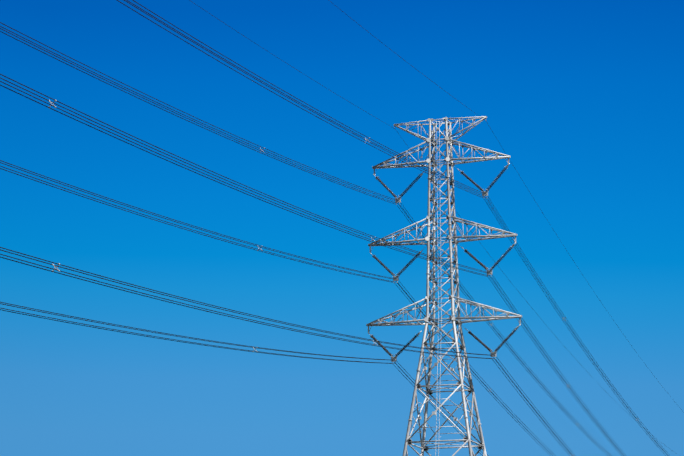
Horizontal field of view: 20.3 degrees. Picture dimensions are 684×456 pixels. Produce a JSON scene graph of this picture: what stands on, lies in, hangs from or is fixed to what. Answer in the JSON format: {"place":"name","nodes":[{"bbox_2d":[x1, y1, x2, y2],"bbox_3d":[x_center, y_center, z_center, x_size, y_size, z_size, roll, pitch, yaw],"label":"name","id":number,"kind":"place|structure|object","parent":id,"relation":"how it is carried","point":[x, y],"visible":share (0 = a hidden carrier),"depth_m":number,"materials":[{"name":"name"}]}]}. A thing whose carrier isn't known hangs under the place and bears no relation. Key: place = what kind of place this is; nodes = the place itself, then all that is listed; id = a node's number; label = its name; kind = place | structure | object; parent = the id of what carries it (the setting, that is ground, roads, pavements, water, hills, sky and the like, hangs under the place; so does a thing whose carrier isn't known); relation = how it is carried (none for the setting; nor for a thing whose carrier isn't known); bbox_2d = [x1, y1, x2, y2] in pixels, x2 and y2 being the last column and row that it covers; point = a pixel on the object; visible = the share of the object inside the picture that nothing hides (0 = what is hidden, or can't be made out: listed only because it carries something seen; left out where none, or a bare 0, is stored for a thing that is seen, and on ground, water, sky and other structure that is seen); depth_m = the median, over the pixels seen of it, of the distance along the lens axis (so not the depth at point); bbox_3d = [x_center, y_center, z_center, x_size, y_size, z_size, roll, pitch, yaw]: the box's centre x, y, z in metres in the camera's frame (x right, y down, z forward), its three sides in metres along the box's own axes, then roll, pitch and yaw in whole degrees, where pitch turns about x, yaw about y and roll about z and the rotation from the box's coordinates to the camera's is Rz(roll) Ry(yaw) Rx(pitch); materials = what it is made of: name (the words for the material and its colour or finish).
{"place":"outdoors","nodes":[
{"label":"outdoors","id":0,"kind":"place"},
{"bbox_2d":[0,0,683,455],"label":"sky","id":1,"kind":"structure","parent":0,"point":[584,98],"materials":[{"name":"blue"}]},
{"label":"ground","id":2,"kind":"structure","parent":0,"visible":0},
{"bbox_2d":[366,116,521,455],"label":"transmission tower","id":3,"kind":"structure","parent":2,"relation":"on","point":[451,142],"depth_m":283.16,"materials":[{"name":"metal"}]},
{"bbox_2d":[0,0,680,455],"bbox_3d":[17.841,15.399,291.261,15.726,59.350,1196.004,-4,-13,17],"label":"conductors","id":4,"kind":"object","parent":3,"relation":"hanging from","point":[262,246],"visible":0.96,"depth_m":202.25,"materials":[{"name":"metal"}]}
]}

